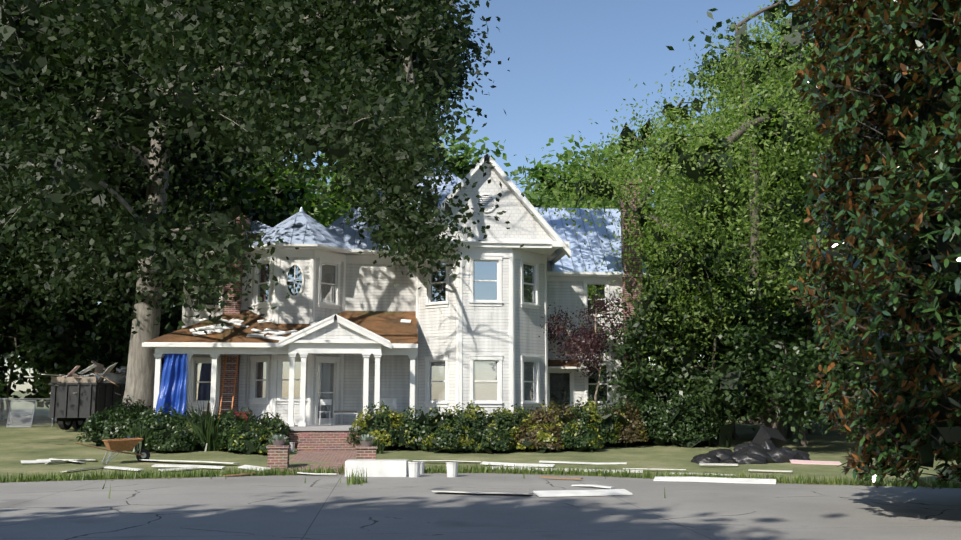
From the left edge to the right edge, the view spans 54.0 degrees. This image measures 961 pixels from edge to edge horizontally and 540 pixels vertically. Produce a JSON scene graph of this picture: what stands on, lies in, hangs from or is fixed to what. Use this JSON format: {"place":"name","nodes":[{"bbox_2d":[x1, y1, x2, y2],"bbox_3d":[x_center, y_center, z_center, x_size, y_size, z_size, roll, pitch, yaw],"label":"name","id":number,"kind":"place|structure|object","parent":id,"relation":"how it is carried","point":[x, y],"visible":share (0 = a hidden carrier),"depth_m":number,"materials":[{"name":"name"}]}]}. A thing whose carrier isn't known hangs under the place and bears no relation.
{"place":"outdoors","nodes":[
{"label":"outdoors","id":0,"kind":"place"},
{"bbox_2d":[278,451,355,474],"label":"walk path","id":1,"kind":"structure","parent":0,"point":[337,459],"depth_m":27.78,"materials":[{"name":"brick"}]},
{"bbox_2d":[0,0,817,390],"label":"sky","id":2,"kind":"structure","parent":0,"point":[571,62],"materials":[{"name":"blue"}]},
{"bbox_2d":[0,473,960,539],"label":"road","id":3,"kind":"structure","parent":0,"point":[313,507],"depth_m":16.00,"materials":[{"name":"grey asphalt"}]},
{"bbox_2d":[21,442,841,496],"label":"scattered boards","id":4,"kind":"object","parent":3,"relation":"on","point":[387,468],"visible":0.92,"depth_m":23.05,"materials":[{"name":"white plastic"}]},
{"bbox_2d":[1,472,943,487],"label":"curb","id":5,"kind":"structure","parent":3,"relation":"on","point":[481,472],"depth_m":22.75,"materials":[{"name":"grey concrete"}]},
{"bbox_2d":[0,391,960,485],"bbox_3d":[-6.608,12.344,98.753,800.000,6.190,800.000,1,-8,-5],"label":"ground","id":6,"kind":"structure","parent":0,"point":[45,440],"depth_m":28.73,"materials":[{"name":"green plant"}]},
{"bbox_2d":[0,353,27,401],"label":"tree","id":7,"kind":"object","parent":6,"relation":"on","point":[3,386],"visible":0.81,"depth_m":45.40,"materials":[{"name":"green plant"}]},
{"bbox_2d":[0,398,52,426],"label":"chain link fence","id":8,"kind":"object","parent":6,"relation":"on","point":[33,415],"visible":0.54,"depth_m":41.90,"materials":[{"name":"grey metal"}]},
{"bbox_2d":[0,308,60,420],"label":"tree","id":9,"kind":"object","parent":6,"relation":"on","point":[2,400],"visible":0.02,"depth_m":49.33,"materials":[{"name":"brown plant"}]},
{"bbox_2d":[0,272,96,422],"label":"tree","id":10,"kind":"object","parent":6,"relation":"on","point":[11,315],"visible":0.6,"depth_m":45.66,"materials":[{"name":"green plant"}]},
{"bbox_2d":[0,254,104,314],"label":"tree","id":11,"kind":"object","parent":6,"relation":"on","point":[7,273],"depth_m":53.31,"materials":[{"name":"brown plant"}]},
{"bbox_2d":[2,293,133,422],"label":"tree","id":12,"kind":"object","parent":6,"relation":"on","point":[86,348],"visible":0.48,"depth_m":44.30,"materials":[{"name":"green plant"}]},
{"bbox_2d":[0,297,166,394],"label":"tree","id":13,"kind":"object","parent":6,"relation":"on","point":[65,357],"visible":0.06,"depth_m":46.85,"materials":[{"name":"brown plant"}]},
{"bbox_2d":[41,360,126,429],"bbox_3d":[-16.319,5.408,41.129,3.077,2.991,6.173,-1,-8,4],"label":"dumpster","id":14,"kind":"object","parent":6,"relation":"on","point":[76,401],"visible":0.71,"depth_m":38.58,"materials":[{"name":"paint"}]},
{"bbox_2d":[35,305,181,396],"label":"tree","id":15,"kind":"object","parent":6,"relation":"on","point":[166,321],"visible":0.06,"depth_m":49.91,"materials":[{"name":"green plant"}]},
{"bbox_2d":[76,404,141,446],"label":"shrub leaves","id":16,"kind":"object","parent":6,"relation":"on","point":[98,423],"visible":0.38,"depth_m":31.95,"materials":[{"name":"green plant"}]},
{"bbox_2d":[0,138,222,378],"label":"tree","id":17,"kind":"object","parent":6,"relation":"on","point":[92,306],"depth_m":55.17,"materials":[{"name":"brown plant"}]},
{"bbox_2d":[75,438,149,463],"bbox_3d":[-10.255,5.067,26.411,1.965,0.683,0.712,5,-9,-33],"label":"wheelbarrow","id":18,"kind":"object","parent":6,"relation":"on","point":[118,446],"visible":1,"depth_m":26.41,"materials":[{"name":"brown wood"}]},
{"bbox_2d":[0,149,244,421],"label":"tree","id":19,"kind":"object","parent":6,"relation":"on","point":[92,316],"depth_m":47.71,"materials":[{"name":"brown plant"}]},
{"bbox_2d":[81,340,163,376],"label":"tree","id":20,"kind":"object","parent":6,"relation":"on","point":[121,350],"visible":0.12,"depth_m":45.08,"materials":[{"name":"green plant"}]},
{"bbox_2d":[103,408,149,439],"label":"shrub leaves","id":21,"kind":"object","parent":6,"relation":"on","point":[113,431],"visible":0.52,"depth_m":30.88,"materials":[{"name":"green plant"}]},
{"bbox_2d":[107,395,152,416],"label":"shrub leaves","id":22,"kind":"object","parent":6,"relation":"on","point":[138,406],"visible":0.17,"depth_m":34.53,"materials":[{"name":"green plant"}]},
{"bbox_2d":[119,418,159,451],"bbox_3d":[-10.769,5.243,30.066,1.259,1.074,1.058,1,-8,-5],"label":"spiky plant","id":23,"kind":"object","parent":6,"relation":"on","point":[145,434],"visible":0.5,"depth_m":29.88,"materials":[{"name":"green plant"}]},
{"bbox_2d":[131,403,186,449],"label":"shrub leaves","id":24,"kind":"object","parent":6,"relation":"on","point":[166,421],"visible":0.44,"depth_m":30.50,"materials":[{"name":"green plant"}]},
{"bbox_2d":[18,126,318,335],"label":"tree","id":25,"kind":"object","parent":6,"relation":"on","point":[235,199],"visible":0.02,"depth_m":52.62,"materials":[{"name":"green plant"}]},
{"bbox_2d":[145,425,198,452],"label":"shrub leaves","id":26,"kind":"object","parent":6,"relation":"on","point":[174,439],"visible":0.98,"depth_m":29.45,"materials":[{"name":"green plant"}]},
{"bbox_2d":[171,409,219,450],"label":"shrub leaves","id":27,"kind":"object","parent":6,"relation":"on","point":[188,428],"visible":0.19,"depth_m":30.41,"materials":[{"name":"green plant"}]},
{"bbox_2d":[180,397,222,418],"bbox_3d":[-9.307,5.005,31.622,1.440,1.871,1.759,-5,-9,33],"label":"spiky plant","id":28,"kind":"object","parent":6,"relation":"on","point":[199,410],"visible":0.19,"depth_m":31.63,"materials":[{"name":"green plant"}]},
{"bbox_2d":[187,411,227,450],"bbox_3d":[-8.691,5.099,30.287,1.414,1.420,1.184,-4,-9,30],"label":"spiky plant","id":29,"kind":"object","parent":6,"relation":"on","point":[207,433],"visible":0.75,"depth_m":30.02,"materials":[{"name":"green plant"}]},
{"bbox_2d":[199,407,256,450],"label":"shrub leaves","id":30,"kind":"object","parent":6,"relation":"on","point":[229,420],"visible":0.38,"depth_m":30.49,"materials":[{"name":"green plant"}]},
{"bbox_2d":[213,421,270,454],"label":"shrub leaves","id":31,"kind":"object","parent":6,"relation":"on","point":[242,443],"visible":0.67,"depth_m":29.58,"materials":[{"name":"green plant"}]},
{"bbox_2d":[0,0,523,410],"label":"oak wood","id":32,"kind":"object","parent":6,"relation":"on","point":[93,93],"visible":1,"depth_m":29.15,"materials":[{"name":"green plant"}]},
{"bbox_2d":[173,143,351,306],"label":"tree","id":33,"kind":"object","parent":6,"relation":"on","point":[311,199],"depth_m":66.12,"materials":[{"name":"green plant"}]},
{"bbox_2d":[247,412,290,440],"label":"shrub leaves","id":34,"kind":"object","parent":6,"relation":"on","point":[275,425],"visible":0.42,"depth_m":30.78,"materials":[{"name":"green plant"}]},
{"bbox_2d":[252,434,289,454],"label":"shrub leaves","id":35,"kind":"object","parent":6,"relation":"on","point":[263,442],"visible":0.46,"depth_m":29.13,"materials":[{"name":"green plant"}]},
{"bbox_2d":[183,146,376,227],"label":"tree","id":36,"kind":"object","parent":6,"relation":"on","point":[296,187],"visible":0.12,"depth_m":56.03,"materials":[{"name":"green plant"}]},
{"bbox_2d":[266,434,377,467],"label":"brick piers","id":37,"kind":"structure","parent":6,"relation":"on","point":[278,453],"depth_m":25.11,"materials":[{"name":"red brick"}]},
{"bbox_2d":[346,400,411,450],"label":"hedge leaves","id":38,"kind":"object","parent":6,"relation":"on","point":[382,424],"visible":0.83,"depth_m":30.66,"materials":[{"name":"green plant"}]},
{"bbox_2d":[372,438,386,453],"bbox_3d":[-3.296,5.470,29.652,0.720,0.581,0.726,1,-8,-5],"label":"spiky plant","id":39,"kind":"object","parent":6,"relation":"on","point":[379,449],"visible":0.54,"depth_m":29.51,"materials":[{"name":"green plant"}]},
{"bbox_2d":[142,153,646,451],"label":"house","id":40,"kind":"structure","parent":6,"relation":"on","point":[343,327],"depth_m":34.31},
{"bbox_2d":[127,354,186,447],"bbox_3d":[-10.795,4.299,31.154,2.190,3.136,1.541,4,-9,-28],"label":"blue tarp","id":41,"kind":"object","parent":40,"relation":"hanging from","point":[172,392],"visible":0.5,"depth_m":31.96,"materials":[{"name":"blue plastic"}]},
{"bbox_2d":[219,354,238,418],"bbox_3d":[-8.959,4.136,33.556,0.440,2.749,1.294,1,-8,-5],"label":"ladder","id":42,"kind":"object","parent":40,"relation":"on","point":[223,386],"visible":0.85,"depth_m":33.58,"materials":[{"name":"orange"}]},
{"bbox_2d":[205,398,395,424],"bbox_3d":[-6.279,4.997,33.313,6.721,0.951,0.897,2,-8,-12],"label":"porch furniture","id":43,"kind":"object","parent":40,"relation":"on","point":[391,402],"visible":0.5,"depth_m":33.48,"materials":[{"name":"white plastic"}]},
{"bbox_2d":[302,102,506,224],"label":"tree","id":44,"kind":"object","parent":6,"relation":"on","point":[335,190],"visible":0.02,"depth_m":60.86,"materials":[{"name":"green plant"}]},
{"bbox_2d":[391,406,452,450],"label":"hedge leaves","id":45,"kind":"object","parent":6,"relation":"on","point":[417,431],"visible":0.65,"depth_m":30.60,"materials":[{"name":"green plant"}]},
{"bbox_2d":[420,421,478,452],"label":"hedge leaves","id":46,"kind":"object","parent":6,"relation":"on","point":[450,439],"visible":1,"depth_m":29.90,"materials":[{"name":"green plant"}]},
{"bbox_2d":[443,400,490,448],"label":"hedge leaves","id":47,"kind":"object","parent":6,"relation":"on","point":[473,420],"visible":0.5,"depth_m":31.10,"materials":[{"name":"green plant"}]},
{"bbox_2d":[0,463,960,498],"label":"grass tufts","id":48,"kind":"object","parent":6,"relation":"on","point":[798,479],"visible":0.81,"depth_m":22.50,"materials":[{"name":"green plant"}]},
{"bbox_2d":[468,425,518,453],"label":"hedge leaves","id":49,"kind":"object","parent":6,"relation":"on","point":[492,439],"visible":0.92,"depth_m":29.95,"materials":[{"name":"green plant"}]},
{"bbox_2d":[482,403,530,449],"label":"hedge leaves","id":50,"kind":"object","parent":6,"relation":"on","point":[505,419],"visible":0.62,"depth_m":31.07,"materials":[{"name":"green plant"}]},
{"bbox_2d":[440,131,590,204],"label":"tree","id":51,"kind":"object","parent":6,"relation":"on","point":[463,161],"visible":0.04,"depth_m":61.51,"materials":[{"name":"green plant"}]},
{"bbox_2d":[507,421,565,453],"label":"hedge leaves","id":52,"kind":"object","parent":6,"relation":"on","point":[539,439],"visible":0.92,"depth_m":30.26,"materials":[{"name":"green plant"}]},
{"bbox_2d":[522,400,581,436],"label":"hedge leaves","id":53,"kind":"object","parent":6,"relation":"on","point":[544,416],"visible":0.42,"depth_m":31.54,"materials":[{"name":"green plant"}]},
{"bbox_2d":[555,420,604,452],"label":"hedge leaves","id":54,"kind":"object","parent":6,"relation":"on","point":[579,437],"visible":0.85,"depth_m":30.49,"materials":[{"name":"green plant"}]},
{"bbox_2d":[539,291,635,406],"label":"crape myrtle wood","id":55,"kind":"object","parent":6,"relation":"on","point":[591,336],"visible":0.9,"depth_m":35.18,"materials":[{"name":"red plant"}]},
{"bbox_2d":[561,397,621,448],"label":"hedge leaves","id":56,"kind":"object","parent":6,"relation":"on","point":[602,422],"visible":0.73,"depth_m":31.74,"materials":[{"name":"green plant"}]},
{"bbox_2d":[520,141,684,283],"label":"tree","id":57,"kind":"object","parent":6,"relation":"on","point":[529,197],"visible":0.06,"depth_m":57.36,"materials":[{"name":"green plant"}]},
{"bbox_2d":[535,137,687,283],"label":"tree","id":58,"kind":"object","parent":6,"relation":"on","point":[577,152],"depth_m":62.81,"materials":[{"name":"wood"}]},
{"bbox_2d":[604,401,633,414],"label":"shrub leaves","id":59,"kind":"object","parent":6,"relation":"on","point":[620,404],"visible":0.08,"depth_m":34.47,"materials":[{"name":"green plant"}]},
{"bbox_2d":[604,400,648,447],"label":"hedge leaves","id":60,"kind":"object","parent":6,"relation":"on","point":[628,436],"visible":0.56,"depth_m":32.25,"materials":[{"name":"green plant"}]},
{"bbox_2d":[619,391,677,445],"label":"shrub leaves","id":61,"kind":"object","parent":6,"relation":"on","point":[652,410],"visible":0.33,"depth_m":33.12,"materials":[{"name":"green plant"}]},
{"bbox_2d":[595,292,722,415],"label":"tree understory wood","id":62,"kind":"object","parent":6,"relation":"on","point":[637,381],"visible":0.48,"depth_m":34.18,"materials":[{"name":"green plant"}]},
{"bbox_2d":[581,249,749,407],"bbox_3d":[7.947,2.583,37.279,6.320,8.159,8.735,-3,-8,21],"label":"tree understory wood","id":63,"kind":"object","parent":6,"relation":"on","point":[667,358],"visible":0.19,"depth_m":36.31,"materials":[{"name":"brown plant"}]},
{"bbox_2d":[571,102,772,401],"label":"tree","id":64,"kind":"object","parent":6,"relation":"on","point":[616,156],"visible":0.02,"depth_m":64.06,"materials":[{"name":"wood"}]},
{"bbox_2d":[656,384,733,447],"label":"shrub leaves","id":65,"kind":"object","parent":6,"relation":"on","point":[704,430],"visible":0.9,"depth_m":32.26,"materials":[{"name":"green plant"}]},
{"bbox_2d":[644,248,746,412],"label":"tree understory wood","id":66,"kind":"object","parent":6,"relation":"on","point":[723,353],"visible":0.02,"depth_m":38.80,"materials":[{"name":"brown plant"}]},
{"bbox_2d":[614,252,783,427],"bbox_3d":[8.181,2.708,33.796,6.012,7.301,7.490,-6,-10,36],"label":"tree understory wood","id":67,"kind":"object","parent":6,"relation":"on","point":[727,386],"visible":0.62,"depth_m":32.96,"materials":[{"name":"green plant"}]},
{"bbox_2d":[511,0,952,443],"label":"tree","id":68,"kind":"object","parent":6,"relation":"on","point":[775,120],"visible":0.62,"depth_m":32.92,"materials":[{"name":"green plant"}]},
{"bbox_2d":[663,323,809,440],"bbox_3d":[10.278,4.009,35.496,6.283,5.076,5.632,-5,-9,31],"label":"tree understory wood","id":69,"kind":"object","parent":6,"relation":"on","point":[745,412],"visible":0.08,"depth_m":34.84,"materials":[{"name":"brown plant"}]},
{"bbox_2d":[654,8,824,423],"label":"tree","id":70,"kind":"object","parent":6,"relation":"on","point":[712,53],"visible":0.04,"depth_m":47.01,"materials":[{"name":"plant"}]},
{"bbox_2d":[690,425,811,463],"bbox_3d":[7.879,5.159,27.597,3.668,1.183,2.032,5,-9,-33],"label":"black bag pile","id":71,"kind":"object","parent":6,"relation":"on","point":[765,445],"visible":1,"depth_m":27.27,"materials":[{"name":"plastic"}]},
{"bbox_2d":[741,246,812,433],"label":"tree understory wood","id":72,"kind":"object","parent":6,"relation":"on","point":[809,431],"depth_m":39.09,"materials":[{"name":"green plant"}]},
{"bbox_2d":[714,310,851,441],"bbox_3d":[10.086,3.745,31.343,5.181,4.733,5.625,8,-11,-44],"label":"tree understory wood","id":73,"kind":"object","parent":6,"relation":"on","point":[787,389],"visible":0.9,"depth_m":30.42,"materials":[{"name":"green plant"}]},
{"bbox_2d":[704,224,877,438],"bbox_3d":[12.327,2.347,36.501,9.054,8.520,6.268,1,-8,-5],"label":"tree understory wood","id":74,"kind":"object","parent":6,"relation":"on","point":[789,432],"visible":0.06,"depth_m":36.56,"materials":[{"name":"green plant"}]},
{"bbox_2d":[694,255,902,446],"bbox_3d":[11.457,2.878,34.070,8.134,7.029,7.576,1,-8,-5],"label":"tree understory wood","id":75,"kind":"object","parent":6,"relation":"on","point":[781,323],"visible":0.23,"depth_m":32.91,"materials":[{"name":"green plant"}]},
{"bbox_2d":[772,19,838,200],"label":"tree","id":76,"kind":"object","parent":6,"relation":"on","point":[815,161],"visible":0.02,"depth_m":54.25,"materials":[{"name":"wood"}]},
{"bbox_2d":[732,24,926,420],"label":"tree","id":77,"kind":"object","parent":6,"relation":"on","point":[798,199],"depth_m":43.35,"materials":[{"name":"wood"}]},
{"bbox_2d":[784,302,906,435],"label":"tree understory wood","id":78,"kind":"object","parent":6,"relation":"on","point":[863,432],"depth_m":36.99,"materials":[{"name":"green plant"}]},
{"bbox_2d":[777,298,957,426],"bbox_3d":[13.827,2.977,31.262,6.204,6.213,9.386,-6,-10,39],"label":"tree understory wood","id":79,"kind":"object","parent":6,"relation":"on","point":[846,371],"depth_m":29.88,"materials":[{"name":"green plant"}]},
{"bbox_2d":[785,0,960,488],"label":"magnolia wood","id":80,"kind":"object","parent":6,"relation":"on","point":[917,380],"visible":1,"depth_m":14.15,"materials":[{"name":"green plant"}]},
{"bbox_2d":[801,327,955,417],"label":"tree understory wood","id":81,"kind":"object","parent":6,"relation":"on","point":[854,378],"visible":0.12,"depth_m":29.80,"materials":[{"name":"green plant"}]},
{"bbox_2d":[838,251,953,417],"bbox_3d":[16.234,2.058,34.856,6.372,8.829,8.668,4,-9,-27],"label":"tree understory wood","id":82,"kind":"object","parent":6,"relation":"on","point":[949,323],"depth_m":32.29,"materials":[{"name":"green plant"}]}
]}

